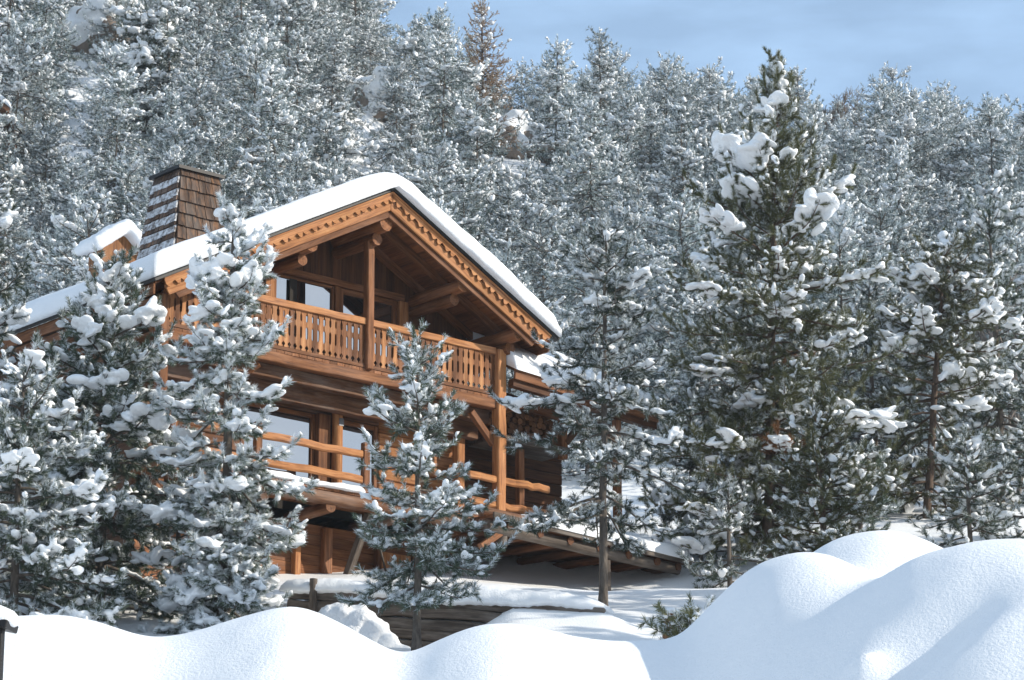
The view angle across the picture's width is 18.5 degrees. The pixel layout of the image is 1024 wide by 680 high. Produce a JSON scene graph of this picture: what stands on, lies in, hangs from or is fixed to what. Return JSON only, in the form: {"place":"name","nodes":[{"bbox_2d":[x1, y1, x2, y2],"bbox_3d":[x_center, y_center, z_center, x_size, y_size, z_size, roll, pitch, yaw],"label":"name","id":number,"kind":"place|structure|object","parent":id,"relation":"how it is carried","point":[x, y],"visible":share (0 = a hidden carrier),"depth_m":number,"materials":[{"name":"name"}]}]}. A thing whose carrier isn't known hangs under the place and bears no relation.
{"place":"outdoors","nodes":[
{"label":"outdoors","id":0,"kind":"place"},
{"bbox_2d":[0,0,1023,651],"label":"snowy ground","id":1,"kind":"structure","parent":0,"point":[634,596],"depth_m":64.89,"materials":[{"name":"white snow"}]},
{"bbox_2d":[0,80,34,266],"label":"spruce tree","id":2,"kind":"object","parent":1,"relation":"on","point":[13,169],"visible":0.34,"depth_m":108.48,"materials":[{"name":"green plant"}]},
{"bbox_2d":[0,199,56,319],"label":"pine tree","id":3,"kind":"object","parent":1,"relation":"on","point":[13,234],"visible":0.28,"depth_m":101.69,"materials":[{"name":"green plant"}]},
{"bbox_2d":[0,0,68,81],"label":"pine tree","id":4,"kind":"object","parent":1,"relation":"on","point":[6,19],"visible":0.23,"depth_m":128.40,"materials":[{"name":"green plant"}]},
{"bbox_2d":[0,183,70,595],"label":"pine tree","id":5,"kind":"object","parent":1,"relation":"on","point":[19,313],"visible":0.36,"depth_m":55.80,"materials":[{"name":"green plant"}]},
{"bbox_2d":[0,14,77,222],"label":"pine tree","id":6,"kind":"object","parent":1,"relation":"on","point":[36,61],"visible":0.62,"depth_m":115.73,"materials":[{"name":"green plant"}]},
{"bbox_2d":[0,220,88,327],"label":"pine tree","id":7,"kind":"object","parent":1,"relation":"on","point":[51,281],"visible":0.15,"depth_m":88.21,"materials":[{"name":"green plant"}]},
{"bbox_2d":[15,46,80,196],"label":"spruce tree","id":8,"kind":"object","parent":1,"relation":"on","point":[60,118],"visible":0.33,"depth_m":117.15,"materials":[{"name":"green plant"}]},
{"bbox_2d":[0,0,102,142],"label":"pine tree","id":9,"kind":"object","parent":1,"relation":"on","point":[52,7],"visible":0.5,"depth_m":122.51,"materials":[{"name":"green plant"}]},
{"bbox_2d":[0,330,130,628],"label":"pine tree","id":10,"kind":"object","parent":1,"relation":"on","point":[23,463],"visible":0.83,"depth_m":51.81,"materials":[{"name":"green plant"}]},
{"bbox_2d":[21,154,114,292],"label":"pine tree","id":11,"kind":"object","parent":1,"relation":"on","point":[61,196],"visible":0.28,"depth_m":106.13,"materials":[{"name":"green plant"}]},
{"bbox_2d":[12,186,144,330],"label":"pine tree","id":12,"kind":"object","parent":1,"relation":"on","point":[75,266],"visible":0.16,"depth_m":82.84,"materials":[{"name":"green plant"}]},
{"bbox_2d":[46,0,146,54],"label":"boulder","id":13,"kind":"object","parent":1,"relation":"on","point":[75,15],"visible":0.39,"depth_m":132.70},
{"bbox_2d":[54,86,154,224],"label":"pine tree","id":14,"kind":"object","parent":1,"relation":"on","point":[91,137],"visible":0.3,"depth_m":112.69,"materials":[{"name":"green plant"}]},
{"bbox_2d":[0,244,222,622],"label":"pine tree","id":15,"kind":"object","parent":1,"relation":"on","point":[140,422],"visible":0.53,"depth_m":55.28,"materials":[{"name":"green plant"}]},
{"bbox_2d":[39,40,184,220],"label":"pine tree","id":16,"kind":"object","parent":1,"relation":"on","point":[132,79],"visible":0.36,"depth_m":115.08,"materials":[{"name":"green plant"}]},
{"bbox_2d":[80,71,145,234],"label":"spruce tree","id":17,"kind":"object","parent":1,"relation":"on","point":[118,82],"visible":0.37,"depth_m":110.68,"materials":[{"name":"green plant"}]},
{"bbox_2d":[82,0,199,144],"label":"pine tree","id":18,"kind":"object","parent":1,"relation":"on","point":[142,55],"visible":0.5,"depth_m":124.49,"materials":[{"name":"green plant"}]},
{"bbox_2d":[105,427,217,610],"bbox_3d":[-6.076,3.938,56.557,2.803,4.796,2.311,8,-17,-27],"label":"young pine","id":19,"kind":"object","parent":1,"relation":"on","point":[163,542],"visible":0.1,"depth_m":56.41,"materials":[{"name":"green plant"}]},
{"bbox_2d":[119,137,208,224],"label":"pine tree","id":20,"kind":"object","parent":1,"relation":"on","point":[173,157],"visible":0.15,"depth_m":105.28,"materials":[{"name":"green plant"}]},
{"bbox_2d":[183,106,256,222],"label":"pine tree","id":21,"kind":"object","parent":1,"relation":"on","point":[217,139],"visible":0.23,"depth_m":112.91,"materials":[{"name":"green plant"}]},
{"bbox_2d":[131,189,321,634],"bbox_3d":[-4.831,1.484,54.019,3.124,8.398,3.104,-7,-17,24],"label":"pine tree","id":22,"kind":"object","parent":1,"relation":"on","point":[226,558],"visible":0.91,"depth_m":53.61,"materials":[{"name":"white plant"}]},
{"bbox_2d":[207,152,260,223],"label":"pine tree","id":23,"kind":"object","parent":1,"relation":"on","point":[235,183],"visible":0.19,"depth_m":107.71,"materials":[{"name":"green plant"}]},
{"bbox_2d":[204,0,279,149],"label":"spruce tree","id":24,"kind":"object","parent":1,"relation":"on","point":[254,20],"visible":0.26,"depth_m":129.56,"materials":[{"name":"green plant"}]},
{"bbox_2d":[185,34,306,218],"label":"pine tree","id":25,"kind":"object","parent":1,"relation":"on","point":[247,66],"visible":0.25,"depth_m":117.80,"materials":[{"name":"green plant"}]},
{"bbox_2d":[189,15,332,200],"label":"pine tree","id":26,"kind":"object","parent":1,"relation":"on","point":[264,43],"visible":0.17,"depth_m":121.52,"materials":[{"name":"green plant"}]},
{"bbox_2d":[243,142,336,215],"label":"pine tree","id":27,"kind":"object","parent":1,"relation":"on","point":[297,159],"visible":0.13,"depth_m":104.03,"materials":[{"name":"green plant"}]},
{"bbox_2d":[244,0,356,148],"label":"pine tree","id":28,"kind":"object","parent":1,"relation":"on","point":[287,6],"visible":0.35,"depth_m":131.74,"materials":[{"name":"green plant"}]},
{"bbox_2d":[263,100,399,186],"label":"pine tree","id":29,"kind":"object","parent":1,"relation":"on","point":[340,145],"visible":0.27,"depth_m":112.88,"materials":[{"name":"green plant"}]},
{"bbox_2d":[306,24,359,168],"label":"spruce tree","id":30,"kind":"object","parent":1,"relation":"on","point":[334,43],"visible":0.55,"depth_m":129.38,"materials":[{"name":"green plant"}]},
{"bbox_2d":[306,14,376,145],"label":"pine tree","id":31,"kind":"object","parent":1,"relation":"on","point":[359,83],"visible":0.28,"depth_m":135.08,"materials":[{"name":"green plant"}]},
{"bbox_2d":[0,164,691,590],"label":"chalet","id":32,"kind":"object","parent":1,"relation":"on","point":[362,266],"visible":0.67,"depth_m":63.12,"materials":[{"name":"brown wood"}]},
{"bbox_2d":[239,401,314,479],"bbox_3d":[-4.656,2.202,62.150,1.820,1.800,0.090,13,-20,-39],"label":"window","id":33,"kind":"structure","parent":32,"relation":"in","point":[285,421],"depth_m":62.44,"materials":[{"name":"clear glass"}]},
{"bbox_2d":[275,274,333,355],"bbox_3d":[-4.207,-0.232,63.158,1.500,2.030,0.090,13,-20,-39],"label":"window","id":34,"kind":"structure","parent":32,"relation":"in","point":[311,293],"depth_m":63.43,"materials":[{"name":"clear glass"}]},
{"bbox_2d":[342,420,377,487],"bbox_3d":[-3.154,2.549,63.400,1.050,1.800,0.090,13,-20,-39],"label":"window","id":35,"kind":"structure","parent":32,"relation":"in","point":[352,437],"depth_m":63.50,"materials":[{"name":"clear glass"}]},
{"bbox_2d":[340,288,396,366],"bbox_3d":[-2.973,0.053,64.185,1.500,2.030,0.090,13,-20,-39],"label":"window","id":36,"kind":"structure","parent":32,"relation":"in","point":[351,302],"depth_m":64.31,"materials":[{"name":"clear glass"}]},
{"bbox_2d":[318,602,409,647],"bbox_3d":[-2.521,5.059,53.195,1.631,1.240,0.600,0,-16,0],"label":"snow heap","id":37,"kind":"object","parent":1,"relation":"on","point":[365,621],"visible":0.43,"depth_m":53.03,"materials":[{"name":"white snow"}]},
{"bbox_2d":[330,0,407,74],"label":"pine tree","id":38,"kind":"object","parent":1,"relation":"on","point":[375,10],"visible":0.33,"depth_m":152.16,"materials":[{"name":"green plant"}]},
{"bbox_2d":[341,12,397,86],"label":"pine tree","id":39,"kind":"object","parent":1,"relation":"on","point":[370,39],"visible":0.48,"depth_m":145.27,"materials":[{"name":"green plant"}]},
{"bbox_2d":[347,66,401,122],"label":"boulder","id":40,"kind":"object","parent":1,"relation":"on","point":[374,85],"visible":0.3,"depth_m":141.08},
{"bbox_2d":[351,56,433,172],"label":"pine tree","id":41,"kind":"object","parent":1,"relation":"on","point":[397,95],"visible":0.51,"depth_m":130.94,"materials":[{"name":"green plant"}]},
{"bbox_2d":[382,82,435,193],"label":"spruce tree","id":42,"kind":"object","parent":1,"relation":"on","point":[411,126],"visible":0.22,"depth_m":122.87,"materials":[{"name":"green plant"}]},
{"bbox_2d":[371,12,468,137],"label":"pine tree","id":43,"kind":"object","parent":1,"relation":"on","point":[413,41],"visible":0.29,"depth_m":140.28,"materials":[{"name":"green plant"}]},
{"bbox_2d":[333,316,518,650],"bbox_3d":[-1.478,2.357,51.170,2.748,5.560,3.220,8,-17,-26],"label":"pine tree","id":44,"kind":"object","parent":1,"relation":"on","point":[438,545],"visible":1,"depth_m":50.98,"materials":[{"name":"green plant"}]},
{"bbox_2d":[366,31,501,217],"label":"pine tree","id":45,"kind":"object","parent":1,"relation":"on","point":[450,67],"visible":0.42,"depth_m":126.42,"materials":[{"name":"green plant"}]},
{"bbox_2d":[381,129,507,255],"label":"pine tree","id":46,"kind":"object","parent":1,"relation":"on","point":[443,156],"visible":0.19,"depth_m":107.10,"materials":[{"name":"green plant"}]},
{"bbox_2d":[279,578,614,647],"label":"retaining wall","id":47,"kind":"structure","parent":1,"relation":"on","point":[316,594],"depth_m":54.60,"materials":[{"name":"grey wood"}]},
{"bbox_2d":[406,2,494,219],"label":"spruce tree","id":48,"kind":"object","parent":1,"relation":"on","point":[435,22],"visible":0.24,"depth_m":130.11,"materials":[{"name":"green plant"}]},
{"bbox_2d":[440,158,505,248],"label":"pine tree","id":49,"kind":"object","parent":1,"relation":"on","point":[481,195],"visible":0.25,"depth_m":111.10,"materials":[{"name":"green plant"}]},
{"bbox_2d":[403,85,550,253],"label":"pine tree","id":50,"kind":"object","parent":1,"relation":"on","point":[481,131],"visible":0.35,"depth_m":117.91,"materials":[{"name":"green plant"}]},
{"bbox_2d":[456,0,527,163],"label":"larch tree","id":51,"kind":"object","parent":1,"relation":"on","point":[482,11],"visible":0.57,"depth_m":146.63,"materials":[{"name":"white plant"}]},
{"bbox_2d":[3,530,1023,679],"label":"snow bank","id":52,"kind":"structure","parent":1,"relation":"on","point":[883,605],"depth_m":22.95,"materials":[{"name":"white snow"}]},
{"bbox_2d":[480,109,546,159],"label":"boulder","id":53,"kind":"object","parent":1,"relation":"on","point":[525,134],"visible":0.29,"depth_m":149.62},
{"bbox_2d":[493,57,545,122],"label":"pine tree","id":54,"kind":"object","parent":1,"relation":"on","point":[520,78],"visible":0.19,"depth_m":160.75,"materials":[{"name":"green plant"}]},
{"bbox_2d":[478,238,578,470],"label":"pine tree","id":55,"kind":"object","parent":1,"relation":"on","point":[512,268],"visible":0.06,"depth_m":80.07,"materials":[{"name":"green plant"}]},
{"bbox_2d":[481,194,612,385],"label":"pine tree","id":56,"kind":"object","parent":1,"relation":"on","point":[531,242],"visible":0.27,"depth_m":99.99,"materials":[{"name":"green plant"}]},
{"bbox_2d":[510,34,600,232],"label":"spruce tree","id":57,"kind":"object","parent":1,"relation":"on","point":[551,73],"visible":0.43,"depth_m":128.97,"materials":[{"name":"green plant"}]},
{"bbox_2d":[514,147,624,303],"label":"pine tree","id":58,"kind":"object","parent":1,"relation":"on","point":[571,183],"visible":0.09,"depth_m":115.19,"materials":[{"name":"white plant"}]},
{"bbox_2d":[546,92,627,316],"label":"spruce tree","id":59,"kind":"object","parent":1,"relation":"on","point":[593,148],"visible":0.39,"depth_m":112.99,"materials":[{"name":"white plant"}]},
{"bbox_2d":[513,217,669,468],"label":"pine tree","id":60,"kind":"object","parent":1,"relation":"on","point":[568,311],"visible":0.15,"depth_m":85.12,"materials":[{"name":"white plant"}]},
{"bbox_2d":[561,270,626,485],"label":"young pine","id":61,"kind":"object","parent":1,"relation":"on","point":[575,464],"visible":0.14,"depth_m":79.62,"materials":[{"name":"green plant"}]},
{"bbox_2d":[572,26,638,208],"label":"spruce tree","id":62,"kind":"object","parent":1,"relation":"on","point":[601,65],"visible":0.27,"depth_m":132.28,"materials":[{"name":"white plant"}]},
{"bbox_2d":[485,211,729,605],"bbox_3d":[1.569,1.196,56.436,3.680,7.727,3.498,15,-21,-43],"label":"pine tree","id":63,"kind":"object","parent":1,"relation":"on","point":[607,397],"visible":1,"depth_m":56.51,"materials":[{"name":"green plant"}]},
{"bbox_2d":[562,191,675,358],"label":"pine tree","id":64,"kind":"object","parent":1,"relation":"on","point":[630,203],"visible":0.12,"depth_m":106.53,"materials":[{"name":"white plant"}]},
{"bbox_2d":[569,84,671,229],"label":"pine tree","id":65,"kind":"object","parent":1,"relation":"on","point":[632,125],"visible":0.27,"depth_m":128.04,"materials":[{"name":"white plant"}]},
{"bbox_2d":[577,203,688,394],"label":"pine tree","id":66,"kind":"object","parent":1,"relation":"on","point":[635,217],"visible":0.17,"depth_m":101.60,"materials":[{"name":"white plant"}]},
{"bbox_2d":[634,590,716,639],"bbox_3d":[2.679,4.451,46.518,1.704,1.522,1.878,12,-19,-36],"label":"bush","id":67,"kind":"object","parent":1,"relation":"on","point":[688,615],"visible":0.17,"depth_m":46.51,"materials":[{"name":"green plant"}]},
{"bbox_2d":[636,117,717,231],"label":"pine tree","id":68,"kind":"object","parent":1,"relation":"on","point":[702,139],"visible":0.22,"depth_m":126.98,"materials":[{"name":"white plant"}]},
{"bbox_2d":[612,187,742,433],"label":"pine tree","id":69,"kind":"object","parent":1,"relation":"on","point":[658,323],"visible":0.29,"depth_m":95.76,"materials":[{"name":"white plant"}]},
{"bbox_2d":[649,96,719,339],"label":"spruce tree","id":70,"kind":"object","parent":1,"relation":"on","point":[681,112],"visible":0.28,"depth_m":107.01,"materials":[{"name":"white plant"}]},
{"bbox_2d":[643,370,754,568],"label":"young pine","id":71,"kind":"object","parent":1,"relation":"on","point":[690,465],"visible":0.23,"depth_m":67.73,"materials":[{"name":"green plant"}]},
{"bbox_2d":[627,262,788,481],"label":"pine tree","id":72,"kind":"object","parent":1,"relation":"on","point":[694,301],"visible":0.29,"depth_m":79.58,"materials":[{"name":"green plant"}]},
{"bbox_2d":[688,71,762,174],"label":"pine tree","id":73,"kind":"object","parent":1,"relation":"on","point":[714,99],"visible":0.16,"depth_m":135.07,"materials":[{"name":"white plant"}]},
{"bbox_2d":[674,469,784,588],"bbox_3d":[4.386,4.240,63.702,2.373,3.416,2.208,0,-16,0],"label":"young pine","id":74,"kind":"object","parent":1,"relation":"on","point":[726,516],"visible":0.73,"depth_m":63.67,"materials":[{"name":"green plant"}]},
{"bbox_2d":[653,244,823,462],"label":"pine tree","id":75,"kind":"object","parent":1,"relation":"on","point":[716,275],"visible":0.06,"depth_m":87.76,"materials":[{"name":"green plant"}]},
{"bbox_2d":[636,44,911,560],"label":"pine tree","id":76,"kind":"object","parent":1,"relation":"on","point":[763,156],"visible":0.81,"depth_m":66.39,"materials":[{"name":"green plant"}]},
{"bbox_2d":[760,374,890,555],"bbox_3d":[5.777,2.740,58.350,2.561,4.360,2.728,0,-16,0],"label":"pine tree","id":77,"kind":"object","parent":1,"relation":"on","point":[824,447],"visible":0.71,"depth_m":58.19,"materials":[{"name":"green plant"}]},
{"bbox_2d":[794,107,870,253],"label":"spruce tree","id":78,"kind":"object","parent":1,"relation":"on","point":[820,154],"visible":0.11,"depth_m":114.09,"materials":[{"name":"white plant"}]},
{"bbox_2d":[749,207,928,466],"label":"pine tree","id":79,"kind":"object","parent":1,"relation":"on","point":[849,234],"visible":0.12,"depth_m":83.18,"materials":[{"name":"green plant"}]},
{"bbox_2d":[757,173,920,396],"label":"pine tree","id":80,"kind":"object","parent":1,"relation":"on","point":[846,204],"visible":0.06,"depth_m":97.81,"materials":[{"name":"white plant"}]},
{"bbox_2d":[801,438,906,547],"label":"young pine","id":81,"kind":"object","parent":1,"relation":"on","point":[890,508],"visible":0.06,"depth_m":65.48,"materials":[{"name":"green plant"}]},
{"bbox_2d":[831,72,924,188],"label":"pine tree","id":82,"kind":"object","parent":1,"relation":"on","point":[885,101],"visible":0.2,"depth_m":138.91,"materials":[{"name":"white plant"}]},
{"bbox_2d":[821,274,946,519],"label":"young pine","id":83,"kind":"object","parent":1,"relation":"on","point":[856,437],"visible":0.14,"depth_m":73.25,"materials":[{"name":"green plant"}]},
{"bbox_2d":[828,192,939,411],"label":"pine tree","id":84,"kind":"object","parent":1,"relation":"on","point":[870,229],"visible":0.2,"depth_m":101.13,"materials":[{"name":"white plant"}]},
{"bbox_2d":[846,61,933,149],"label":"pine tree","id":85,"kind":"object","parent":1,"relation":"on","point":[891,72],"visible":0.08,"depth_m":147.23,"materials":[{"name":"white plant"}]},
{"bbox_2d":[847,167,933,256],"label":"pine tree","id":86,"kind":"object","parent":1,"relation":"on","point":[862,185],"visible":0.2,"depth_m":114.83,"materials":[{"name":"white plant"}]},
{"bbox_2d":[875,144,928,262],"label":"spruce tree","id":87,"kind":"object","parent":1,"relation":"on","point":[887,186],"visible":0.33,"depth_m":111.42,"materials":[{"name":"white plant"}]},
{"bbox_2d":[845,88,960,240],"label":"pine tree","id":88,"kind":"object","parent":1,"relation":"on","point":[905,126],"visible":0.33,"depth_m":124.29,"materials":[{"name":"white plant"}]},
{"bbox_2d":[860,92,955,233],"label":"pine tree","id":89,"kind":"object","parent":1,"relation":"on","point":[882,156],"visible":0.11,"depth_m":128.24,"materials":[{"name":"white plant"}]},
{"bbox_2d":[831,244,985,456],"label":"pine tree","id":90,"kind":"object","parent":1,"relation":"on","point":[902,293],"visible":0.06,"depth_m":84.13,"materials":[{"name":"green plant"}]},
{"bbox_2d":[854,137,969,263],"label":"pine tree","id":91,"kind":"object","parent":1,"relation":"on","point":[920,183],"visible":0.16,"depth_m":117.56,"materials":[{"name":"white plant"}]},
{"bbox_2d":[819,220,1023,522],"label":"pine tree","id":92,"kind":"object","parent":1,"relation":"on","point":[922,321],"visible":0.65,"depth_m":72.03,"materials":[{"name":"green plant"}]},
{"bbox_2d":[920,89,979,177],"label":"pine tree","id":93,"kind":"object","parent":1,"relation":"on","point":[935,108],"visible":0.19,"depth_m":142.62,"materials":[{"name":"white plant"}]},
{"bbox_2d":[904,424,1023,546],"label":"young pine","id":94,"kind":"object","parent":1,"relation":"on","point":[970,451],"visible":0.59,"depth_m":66.48,"materials":[{"name":"green plant"}]},
{"bbox_2d":[917,193,1023,506],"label":"pine tree","id":95,"kind":"object","parent":1,"relation":"on","point":[990,225],"visible":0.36,"depth_m":75.47,"materials":[{"name":"green plant"}]},
{"bbox_2d":[946,230,1023,459],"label":"pine tree","id":96,"kind":"object","parent":1,"relation":"on","point":[1019,278],"visible":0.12,"depth_m":85.45,"materials":[{"name":"green plant"}]},
{"bbox_2d":[952,353,1023,538],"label":"young pine","id":97,"kind":"object","parent":1,"relation":"on","point":[1002,450],"visible":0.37,"depth_m":67.78,"materials":[{"name":"green plant"}]},
{"bbox_2d":[964,93,1018,199],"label":"spruce tree","id":98,"kind":"object","parent":1,"relation":"on","point":[980,150],"visible":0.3,"depth_m":119.18,"materials":[{"name":"white plant"}]},
{"bbox_2d":[337,0,1023,153],"label":"sky","id":99,"kind":"structure","parent":0,"point":[977,46],"materials":[{"name":"blue"}]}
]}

